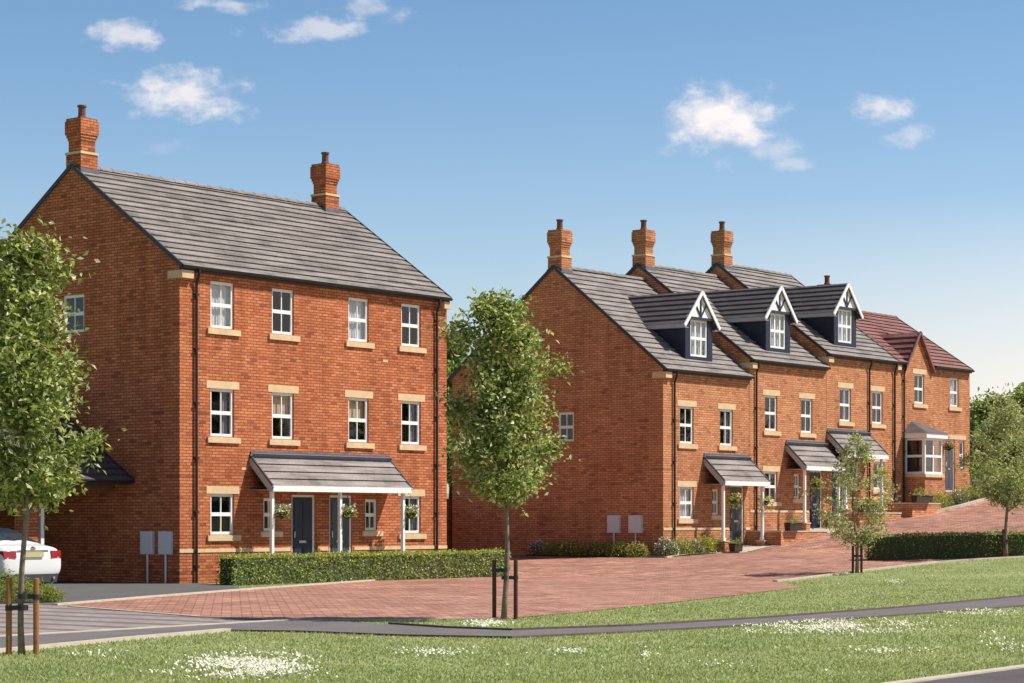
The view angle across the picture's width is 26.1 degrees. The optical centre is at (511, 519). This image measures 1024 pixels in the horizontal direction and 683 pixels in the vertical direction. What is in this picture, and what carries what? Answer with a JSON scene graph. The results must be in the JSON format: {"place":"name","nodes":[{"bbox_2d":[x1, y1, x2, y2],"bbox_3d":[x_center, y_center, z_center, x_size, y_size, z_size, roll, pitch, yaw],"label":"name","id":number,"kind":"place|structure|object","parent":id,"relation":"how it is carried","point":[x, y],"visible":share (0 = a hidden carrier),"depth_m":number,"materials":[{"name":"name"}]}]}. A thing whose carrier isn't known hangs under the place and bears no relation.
{"place":"outdoors","nodes":[
{"label":"outdoors","id":0,"kind":"place"},
{"bbox_2d":[0,580,239,604],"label":"driveway","id":1,"kind":"structure","parent":0,"point":[74,591],"depth_m":49.84,"materials":[{"name":"grey asphalt"}]},
{"bbox_2d":[0,528,60,587],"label":"parked car","id":2,"kind":"object","parent":1,"relation":"on","point":[43,561],"visible":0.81,"depth_m":49.43,"materials":[{"name":"white paint"}]},
{"bbox_2d":[0,604,276,634],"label":"sett crossing","id":3,"kind":"object","parent":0,"point":[55,618],"visible":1,"depth_m":34.77,"materials":[{"name":"grey stone"}]},
{"bbox_2d":[0,494,1023,682],"bbox_3d":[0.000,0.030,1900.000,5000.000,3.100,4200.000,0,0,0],"label":"ground","id":4,"kind":"structure","parent":0,"point":[954,567],"depth_m":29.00,"materials":[{"name":"green plant"}]},
{"bbox_2d":[5,578,27,654],"bbox_3d":[-5.798,1.180,25.889,0.263,1.000,0.120,0,0,0],"label":"tree stake","id":5,"kind":"object","parent":4,"relation":"on","point":[9,607],"visible":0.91,"depth_m":25.86,"materials":[{"name":"brown wood"}]},
{"bbox_2d":[0,589,52,602],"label":"flower bed","id":6,"kind":"object","parent":4,"relation":"on","point":[1,600],"visible":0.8,"depth_m":42.07,"materials":[{"name":"green plant"}]},
{"bbox_2d":[0,563,25,599],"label":"shrub","id":7,"kind":"object","parent":6,"relation":"on","point":[1,581],"visible":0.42,"depth_m":43.10,"materials":[{"name":"green plant"}]},
{"bbox_2d":[2,575,43,602],"bbox_3d":[-9.323,1.334,42.096,0.798,0.652,0.792,0,0,0],"label":"shrub","id":8,"kind":"object","parent":6,"relation":"on","point":[15,584],"visible":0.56,"depth_m":42.04,"materials":[{"name":"green plant"}]},
{"bbox_2d":[24,577,53,600],"bbox_3d":[-9.165,1.368,42.614,0.774,0.558,0.774,0,0,0],"label":"shrub","id":9,"kind":"object","parent":6,"relation":"on","point":[43,585],"visible":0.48,"depth_m":42.56,"materials":[{"name":"green plant"}]},
{"bbox_2d":[39,586,65,601],"bbox_3d":[-8.861,1.449,42.373,0.598,0.399,0.655,0,0,36],"label":"shrub","id":10,"kind":"object","parent":6,"relation":"on","point":[54,596],"visible":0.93,"depth_m":42.29,"materials":[{"name":"green plant"}]},
{"bbox_2d":[18,578,39,654],"bbox_3d":[-5.656,1.180,25.890,0.248,1.000,0.123,0,0,0],"label":"tree stake","id":11,"kind":"object","parent":4,"relation":"on","point":[35,596],"visible":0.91,"depth_m":25.88,"materials":[{"name":"brown wood"}]},
{"bbox_2d":[0,214,126,654],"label":"young tree","id":12,"kind":"object","parent":4,"relation":"on","point":[27,409],"visible":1,"depth_m":25.71,"materials":[{"name":"green plant"}]},
{"bbox_2d":[1,397,134,583],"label":"carport","id":13,"kind":"object","parent":4,"relation":"on","point":[101,480],"visible":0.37,"depth_m":54.95,"materials":[{"name":"grey tile"}]},
{"bbox_2d":[0,628,230,652],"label":"kerb","id":14,"kind":"structure","parent":4,"relation":"on","point":[82,642],"depth_m":28.77,"materials":[{"name":"concrete"}]},
{"bbox_2d":[0,618,302,636],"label":"kerb","id":15,"kind":"structure","parent":4,"relation":"on","point":[155,627],"depth_m":31.96,"materials":[{"name":"concrete"}]},
{"bbox_2d":[52,579,375,604],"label":"kerb","id":16,"kind":"structure","parent":4,"relation":"on","point":[113,599],"depth_m":47.05,"materials":[{"name":"concrete"}]},
{"bbox_2d":[0,105,452,583],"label":"semi detached house","id":17,"kind":"structure","parent":4,"relation":"on","point":[250,356],"depth_m":57.05,"materials":[{"name":"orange brick"}]},
{"bbox_2d":[64,294,83,332],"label":"window","id":18,"kind":"structure","parent":17,"relation":"in","point":[82,295],"depth_m":56.94,"materials":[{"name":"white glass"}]},
{"bbox_2d":[206,380,240,443],"bbox_3d":[-7.324,-2.714,55.718,0.237,1.552,1.170,0,0,38],"label":"window","id":19,"kind":"structure","parent":17,"relation":"in","point":[226,395],"depth_m":55.88,"materials":[{"name":"white glass"}]},
{"bbox_2d":[206,486,240,540],"bbox_3d":[-7.290,-0.161,55.691,0.150,1.377,1.170,0,0,38],"label":"window","id":20,"kind":"structure","parent":17,"relation":"in","point":[215,491],"depth_m":55.73,"materials":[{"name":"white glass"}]},
{"bbox_2d":[207,281,240,335],"bbox_3d":[-7.318,-5.324,55.726,0.238,1.332,1.150,0,0,38],"label":"window","id":21,"kind":"structure","parent":17,"relation":"in","point":[221,292],"depth_m":55.81,"materials":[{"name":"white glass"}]},
{"bbox_2d":[260,498,282,536],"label":"window","id":22,"kind":"structure","parent":17,"relation":"in","point":[266,533],"depth_m":57.05,"materials":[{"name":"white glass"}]},
{"bbox_2d":[274,491,290,518],"bbox_3d":[-5.872,-0.388,56.315,0.548,0.725,0.562,0,0,0],"label":"hanging basket","id":23,"kind":"object","parent":17,"relation":"hanging from","point":[280,513],"visible":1,"depth_m":56.23,"materials":[{"name":"green wicker"}]},
{"bbox_2d":[268,384,299,445],"bbox_3d":[-5.978,-2.714,57.456,0.230,1.552,1.160,0,0,38],"label":"window","id":24,"kind":"structure","parent":17,"relation":"in","point":[282,402],"depth_m":57.48,"materials":[{"name":"white glass"}]},
{"bbox_2d":[269,288,299,341],"bbox_3d":[-5.940,-5.324,57.439,0.150,1.332,1.140,0,0,38],"label":"window","id":25,"kind":"structure","parent":17,"relation":"in","point":[276,336],"depth_m":57.45,"materials":[{"name":"white glass"}]},
{"bbox_2d":[337,492,357,518],"bbox_3d":[-4.337,-0.389,58.275,0.587,0.723,0.593,0,0,0],"label":"hanging basket","id":26,"kind":"object","parent":17,"relation":"hanging from","point":[347,514],"visible":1,"depth_m":58.21,"materials":[{"name":"green wicker"}]},
{"bbox_2d":[345,297,374,348],"bbox_3d":[-4.172,-5.324,59.783,0.238,1.332,1.140,0,0,38],"label":"window","id":27,"kind":"structure","parent":17,"relation":"in","point":[357,308],"depth_m":59.83,"materials":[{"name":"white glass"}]},
{"bbox_2d":[345,390,374,448],"bbox_3d":[-4.175,-2.714,59.773,0.230,1.552,1.160,0,0,38],"label":"window","id":28,"kind":"structure","parent":17,"relation":"in","point":[357,406],"depth_m":59.80,"materials":[{"name":"white glass"}]},
{"bbox_2d":[362,499,382,535],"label":"window","id":29,"kind":"structure","parent":17,"relation":"in","point":[364,533],"depth_m":60.18,"materials":[{"name":"white glass"}]},
{"bbox_2d":[400,497,421,518],"bbox_3d":[-2.758,-0.379,60.332,0.586,0.742,0.536,0,0,0],"label":"hanging basket","id":30,"kind":"object","parent":17,"relation":"hanging from","point":[411,514],"visible":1,"depth_m":60.25,"materials":[{"name":"green wicker"}]},
{"bbox_2d":[398,303,426,353],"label":"window","id":31,"kind":"structure","parent":17,"relation":"in","point":[413,348],"depth_m":61.52,"materials":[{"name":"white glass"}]},
{"bbox_2d":[398,393,426,450],"bbox_3d":[-2.839,-2.714,61.497,0.238,1.552,1.170,0,0,38],"label":"window","id":32,"kind":"structure","parent":17,"relation":"in","point":[413,422],"depth_m":61.67,"materials":[{"name":"white glass"}]},
{"bbox_2d":[398,489,426,538],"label":"window","id":33,"kind":"structure","parent":17,"relation":"in","point":[414,523],"depth_m":61.70,"materials":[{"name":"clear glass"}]},
{"bbox_2d":[67,606,500,620],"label":"kerb","id":34,"kind":"structure","parent":4,"relation":"on","point":[432,619],"depth_m":35.01,"materials":[{"name":"concrete"}]},
{"bbox_2d":[214,547,510,585],"bbox_3d":[-3.602,1.181,57.492,0.802,0.882,10.994,0,0,38],"label":"hedge","id":35,"kind":"object","parent":4,"relation":"on","point":[238,569],"visible":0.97,"depth_m":56.54,"materials":[{"name":"green plant"}]},
{"bbox_2d":[447,499,451,550],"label":"garden wall","id":36,"kind":"structure","parent":4,"relation":"on","point":[449,523],"depth_m":76.80,"materials":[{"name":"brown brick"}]},
{"bbox_2d":[447,328,477,498],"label":"background tree","id":37,"kind":"object","parent":4,"relation":"on","point":[452,363],"visible":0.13,"depth_m":104.22,"materials":[{"name":"green plant"}]},
{"bbox_2d":[492,560,507,617],"bbox_3d":[-0.188,1.155,35.125,0.268,1.050,0.120,0,0,0],"label":"tree stake","id":38,"kind":"object","parent":4,"relation":"on","point":[494,569],"visible":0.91,"depth_m":35.09,"materials":[{"name":"black wood"}]},
{"bbox_2d":[426,286,584,619],"bbox_3d":[-0.195,-1.014,35.008,2.445,5.394,2.445,0,0,20],"label":"young tree","id":39,"kind":"object","parent":4,"relation":"on","point":[493,439],"visible":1,"depth_m":34.82,"materials":[{"name":"green plant"}]},
{"bbox_2d":[501,560,517,619],"bbox_3d":[-0.034,1.155,35.127,0.268,1.050,0.123,0,0,0],"label":"tree stake","id":40,"kind":"object","parent":4,"relation":"on","point":[515,577],"visible":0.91,"depth_m":35.11,"materials":[{"name":"brown wood"}]},
{"bbox_2d":[65,578,1023,681],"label":"daisies","id":41,"kind":"object","parent":4,"relation":"on","point":[259,663],"visible":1,"depth_m":25.39,"materials":[{"name":"beige plant"}]},
{"bbox_2d":[447,219,770,554],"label":"terraced house","id":42,"kind":"structure","parent":4,"relation":"on","point":[652,402],"depth_m":73.06,"materials":[{"name":"orange brick"}]},
{"bbox_2d":[559,412,573,441],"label":"window","id":43,"kind":"structure","parent":42,"relation":"in","point":[566,427],"depth_m":73.41,"materials":[{"name":"clear glass"}]},
{"bbox_2d":[677,400,697,448],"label":"window","id":44,"kind":"structure","parent":42,"relation":"in","point":[682,403],"depth_m":72.13,"materials":[{"name":"clear glass"}]},
{"bbox_2d":[677,481,697,522],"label":"window","id":45,"kind":"structure","parent":42,"relation":"in","point":[685,486],"depth_m":72.19,"materials":[{"name":"clear glass"}]},
{"bbox_2d":[710,489,720,519],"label":"window","id":46,"kind":"structure","parent":42,"relation":"in","point":[714,516],"depth_m":73.54,"materials":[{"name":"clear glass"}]},
{"bbox_2d":[718,403,736,450],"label":"window","id":47,"kind":"structure","parent":42,"relation":"in","point":[727,427],"depth_m":74.24,"materials":[{"name":"clear glass"}]},
{"bbox_2d":[725,486,742,508],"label":"hanging basket","id":48,"kind":"object","parent":42,"relation":"hanging from","point":[732,501],"visible":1,"depth_m":72.96,"materials":[{"name":"green wicker"}]},
{"bbox_2d":[757,489,774,511],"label":"hanging basket","id":49,"kind":"object","parent":42,"relation":"hanging from","point":[766,503],"visible":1,"depth_m":74.55,"materials":[{"name":"green wicker"}]},
{"bbox_2d":[231,605,1023,638],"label":"path edging","id":50,"kind":"object","parent":4,"relation":"on","point":[509,637],"visible":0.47,"depth_m":31.05,"materials":[{"name":"grey concrete"}]},
{"bbox_2d":[528,551,729,556],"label":"flower bed","id":51,"kind":"object","parent":4,"relation":"on","point":[616,556],"visible":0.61,"depth_m":71.41,"materials":[{"name":"soil"}]},
{"bbox_2d":[525,540,552,555],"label":"flowering shrub","id":52,"kind":"object","parent":51,"relation":"on","point":[536,550],"visible":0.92,"depth_m":73.12,"materials":[{"name":"green plant"}]},
{"bbox_2d":[540,540,568,555],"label":"shrub","id":53,"kind":"object","parent":51,"relation":"on","point":[551,548],"visible":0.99,"depth_m":72.68,"materials":[{"name":"green plant"}]},
{"bbox_2d":[558,539,584,555],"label":"flowering shrub","id":54,"kind":"object","parent":51,"relation":"on","point":[570,545],"visible":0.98,"depth_m":72.27,"materials":[{"name":"green plant"}]},
{"bbox_2d":[571,537,600,555],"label":"flowering shrub","id":55,"kind":"object","parent":51,"relation":"on","point":[588,544],"visible":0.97,"depth_m":71.91,"materials":[{"name":"green plant"}]},
{"bbox_2d":[589,541,618,556],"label":"shrub","id":56,"kind":"object","parent":51,"relation":"on","point":[598,547],"visible":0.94,"depth_m":71.49,"materials":[{"name":"green plant"}]},
{"bbox_2d":[605,540,632,556],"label":"flowering shrub","id":57,"kind":"object","parent":51,"relation":"on","point":[615,546],"visible":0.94,"depth_m":71.12,"materials":[{"name":"green plant"}]},
{"bbox_2d":[621,541,650,556],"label":"flowering shrub","id":58,"kind":"object","parent":51,"relation":"on","point":[633,544],"visible":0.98,"depth_m":70.69,"materials":[{"name":"green plant"}]},
{"bbox_2d":[653,535,680,555],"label":"flowering shrub","id":59,"kind":"object","parent":51,"relation":"on","point":[670,547],"visible":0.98,"depth_m":70.49,"materials":[{"name":"green plant"}]},
{"bbox_2d":[667,536,695,555],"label":"shrub","id":60,"kind":"object","parent":51,"relation":"on","point":[683,548],"visible":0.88,"depth_m":71.03,"materials":[{"name":"green plant"}]},
{"bbox_2d":[678,539,707,554],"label":"flowering shrub","id":61,"kind":"object","parent":51,"relation":"on","point":[697,546],"visible":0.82,"depth_m":71.58,"materials":[{"name":"green plant"}]},
{"bbox_2d":[690,535,716,553],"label":"flowering shrub","id":62,"kind":"object","parent":51,"relation":"on","point":[707,544],"visible":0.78,"depth_m":72.08,"materials":[{"name":"green plant"}]},
{"bbox_2d":[698,534,721,551],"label":"shrub","id":63,"kind":"object","parent":51,"relation":"on","point":[714,540],"visible":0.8,"depth_m":72.60,"materials":[{"name":"green plant"}]},
{"bbox_2d":[388,595,1023,629],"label":"path edging","id":64,"kind":"object","parent":4,"relation":"on","point":[586,626],"visible":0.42,"depth_m":33.60,"materials":[{"name":"grey concrete"}]},
{"bbox_2d":[664,548,753,557],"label":"kerb","id":65,"kind":"structure","parent":4,"relation":"on","point":[746,550],"depth_m":72.09,"materials":[{"name":"concrete"}]},
{"bbox_2d":[728,537,743,551],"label":"planter","id":66,"kind":"object","parent":65,"relation":"on","point":[734,546],"visible":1,"depth_m":72.18,"materials":[{"name":"brown wicker"}]},
{"bbox_2d":[625,220,844,530],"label":"terraced house","id":67,"kind":"structure","parent":4,"relation":"on","point":[791,452],"depth_m":77.40,"materials":[{"name":"orange brick"}]},
{"bbox_2d":[763,389,781,435],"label":"window","id":68,"kind":"structure","parent":67,"relation":"in","point":[773,393],"depth_m":76.34,"materials":[{"name":"clear glass"}]},
{"bbox_2d":[763,466,781,505],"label":"window","id":69,"kind":"structure","parent":67,"relation":"in","point":[773,469],"depth_m":76.43,"materials":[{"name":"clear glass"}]},
{"bbox_2d":[792,474,802,502],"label":"window","id":70,"kind":"structure","parent":67,"relation":"in","point":[796,476],"depth_m":77.71,"materials":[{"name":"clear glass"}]},
{"bbox_2d":[799,393,816,437],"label":"window","id":71,"kind":"structure","parent":67,"relation":"in","point":[808,396],"depth_m":78.22,"materials":[{"name":"clear glass"}]},
{"bbox_2d":[808,472,823,489],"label":"hanging basket","id":72,"kind":"object","parent":67,"relation":"hanging from","point":[814,485],"visible":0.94,"depth_m":77.21,"materials":[{"name":"green wicker"}]},
{"bbox_2d":[746,530,827,544],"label":"garden wall","id":73,"kind":"structure","parent":4,"relation":"on","point":[778,537],"depth_m":74.77,"materials":[{"name":"orange brick"}]},
{"bbox_2d":[782,515,802,530],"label":"planter","id":74,"kind":"object","parent":73,"relation":"on","point":[791,525],"visible":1,"depth_m":74.55,"materials":[{"name":"brown"}]},
{"bbox_2d":[705,221,900,511],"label":"terraced house","id":75,"kind":"structure","parent":4,"relation":"on","point":[861,386],"depth_m":81.42,"materials":[{"name":"orange brick"}]},
{"bbox_2d":[838,382,854,425],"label":"window","id":76,"kind":"structure","parent":75,"relation":"in","point":[843,386],"depth_m":80.59,"materials":[{"name":"clear glass"}]},
{"bbox_2d":[871,385,885,428],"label":"window","id":77,"kind":"structure","parent":75,"relation":"in","point":[875,389],"depth_m":82.38,"materials":[{"name":"clear glass"}]},
{"bbox_2d":[872,459,887,493],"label":"window","id":78,"kind":"structure","parent":75,"relation":"in","point":[878,460],"depth_m":82.38,"materials":[{"name":"clear glass"}]},
{"bbox_2d":[798,433,900,572],"bbox_3d":[9.084,-0.444,59.273,2.829,3.944,2.889,0,0,0],"label":"young tree","id":79,"kind":"object","parent":4,"relation":"on","point":[862,453],"visible":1,"depth_m":59.48,"materials":[{"name":"green plant"}]},
{"bbox_2d":[854,546,862,572],"bbox_3d":[9.324,1.102,59.529,0.248,0.840,0.123,0,0,0],"label":"tree stake","id":80,"kind":"object","parent":4,"relation":"on","point":[861,560],"visible":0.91,"depth_m":59.52,"materials":[{"name":"brown wood"}]},
{"bbox_2d":[821,275,974,502],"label":"end house","id":81,"kind":"structure","parent":4,"relation":"on","point":[932,396],"depth_m":85.39,"materials":[{"name":"orange brick"}]},
{"bbox_2d":[913,368,927,407],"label":"window","id":82,"kind":"structure","parent":81,"relation":"in","point":[917,372],"depth_m":84.97,"materials":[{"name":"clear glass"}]},
{"bbox_2d":[905,422,947,502],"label":"bay window","id":83,"kind":"structure","parent":81,"relation":"in","point":[919,443],"depth_m":83.88,"materials":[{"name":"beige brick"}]},
{"bbox_2d":[943,437,954,450],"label":"hanging basket","id":84,"kind":"object","parent":81,"relation":"hanging from","point":[950,446],"visible":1,"depth_m":86.26,"materials":[{"name":"green wicker"}]},
{"bbox_2d":[948,378,961,410],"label":"window","id":85,"kind":"structure","parent":81,"relation":"in","point":[954,407],"depth_m":87.39,"materials":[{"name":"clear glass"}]},
{"bbox_2d":[773,556,1023,581],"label":"kerb","id":86,"kind":"structure","parent":4,"relation":"on","point":[847,572],"depth_m":61.22,"materials":[{"name":"concrete"}]},
{"bbox_2d":[876,503,940,516],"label":"garden wall","id":87,"kind":"structure","parent":4,"relation":"on","point":[912,509],"depth_m":81.59,"materials":[{"name":"orange brick"}]},
{"bbox_2d":[910,486,933,502],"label":"planter","id":88,"kind":"object","parent":87,"relation":"on","point":[916,497],"visible":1,"depth_m":81.42,"materials":[{"name":"brown wicker"}]},
{"bbox_2d":[884,664,1023,682],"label":"kerb","id":89,"kind":"structure","parent":4,"relation":"on","point":[929,678],"depth_m":22.12,"materials":[{"name":"concrete"}]},
{"bbox_2d":[937,498,986,511],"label":"kerb","id":90,"kind":"structure","parent":4,"relation":"on","point":[961,505],"depth_m":83.73,"materials":[{"name":"concrete"}]},
{"bbox_2d":[941,494,986,507],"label":"flower bed","id":91,"kind":"object","parent":4,"relation":"on","point":[971,499],"visible":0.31,"depth_m":85.63,"materials":[{"name":"green plant"}]},
{"bbox_2d":[933,491,950,507],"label":"flowering shrub","id":92,"kind":"object","parent":91,"relation":"on","point":[942,502],"visible":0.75,"depth_m":83.22,"materials":[{"name":"green plant"}]},
{"bbox_2d":[945,489,970,503],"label":"flowering shrub","id":93,"kind":"object","parent":91,"relation":"on","point":[954,497],"visible":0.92,"depth_m":84.51,"materials":[{"name":"green plant"}]},
{"bbox_2d":[950,485,970,501],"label":"flowering shrub","id":94,"kind":"object","parent":91,"relation":"on","point":[962,489],"visible":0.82,"depth_m":85.25,"materials":[{"name":"green plant"}]},
{"bbox_2d":[966,486,984,498],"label":"shrub","id":95,"kind":"object","parent":91,"relation":"on","point":[975,495],"visible":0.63,"depth_m":85.71,"materials":[{"name":"green plant"}]},
{"bbox_2d":[970,460,997,488],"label":"shrub","id":96,"kind":"object","parent":4,"relation":"on","point":[972,477],"visible":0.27,"depth_m":91.69,"materials":[{"name":"green plant"}]},
{"bbox_2d":[951,388,1023,556],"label":"young tree","id":97,"kind":"object","parent":4,"relation":"on","point":[1011,488],"visible":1,"depth_m":65.04,"materials":[{"name":"green plant"}]},
{"bbox_2d":[974,459,1012,491],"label":"shrub","id":98,"kind":"object","parent":4,"relation":"on","point":[1000,468],"visible":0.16,"depth_m":92.12,"materials":[{"name":"green plant"}]},
{"bbox_2d":[970,401,1023,484],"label":"background tree","id":99,"kind":"object","parent":4,"relation":"on","point":[984,425],"visible":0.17,"depth_m":94.35,"materials":[{"name":"green plant"}]},
{"bbox_2d":[970,391,1023,485],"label":"background tree","id":100,"kind":"object","parent":4,"relation":"on","point":[980,408],"visible":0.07,"depth_m":99.68,"materials":[{"name":"green plant"}]},
{"bbox_2d":[972,382,1023,412],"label":"background tree","id":101,"kind":"object","parent":4,"relation":"on","point":[1019,388],"visible":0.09,"depth_m":104.10,"materials":[{"name":"green plant"}]},
{"bbox_2d":[0,596,1023,647],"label":"footpath","id":102,"kind":"structure","parent":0,"point":[322,625],"depth_m":32.06,"materials":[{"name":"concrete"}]},
{"bbox_2d":[0,0,1023,493],"label":"sky","id":103,"kind":"structure","parent":0,"point":[876,147],"materials":[{"name":"blue"}]},
{"bbox_2d":[59,495,1023,618],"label":"paved road","id":104,"kind":"structure","parent":0,"point":[548,585],"depth_m":52.22,"materials":[{"name":"red brick"}]},
{"bbox_2d":[826,512,901,526],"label":"garden wall","id":105,"kind":"structure","parent":104,"relation":"on","point":[861,519],"depth_m":78.90,"materials":[{"name":"orange brick"}]},
{"bbox_2d":[858,496,878,511],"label":"planter","id":106,"kind":"object","parent":105,"relation":"on","point":[869,507],"visible":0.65,"depth_m":78.64,"materials":[{"name":"green wicker"}]},
{"bbox_2d":[864,529,1023,559],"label":"hedge","id":107,"kind":"object","parent":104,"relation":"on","point":[932,545],"visible":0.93,"depth_m":65.33,"materials":[{"name":"green plant"}]},
{"bbox_2d":[743,517,905,550],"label":"pavement","id":108,"kind":"structure","parent":0,"point":[755,547],"depth_m":74.52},
{"bbox_2d":[915,668,1023,682],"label":"road","id":109,"kind":"structure","parent":0,"point":[1012,676],"depth_m":21.80,"materials":[{"name":"grey asphalt"}]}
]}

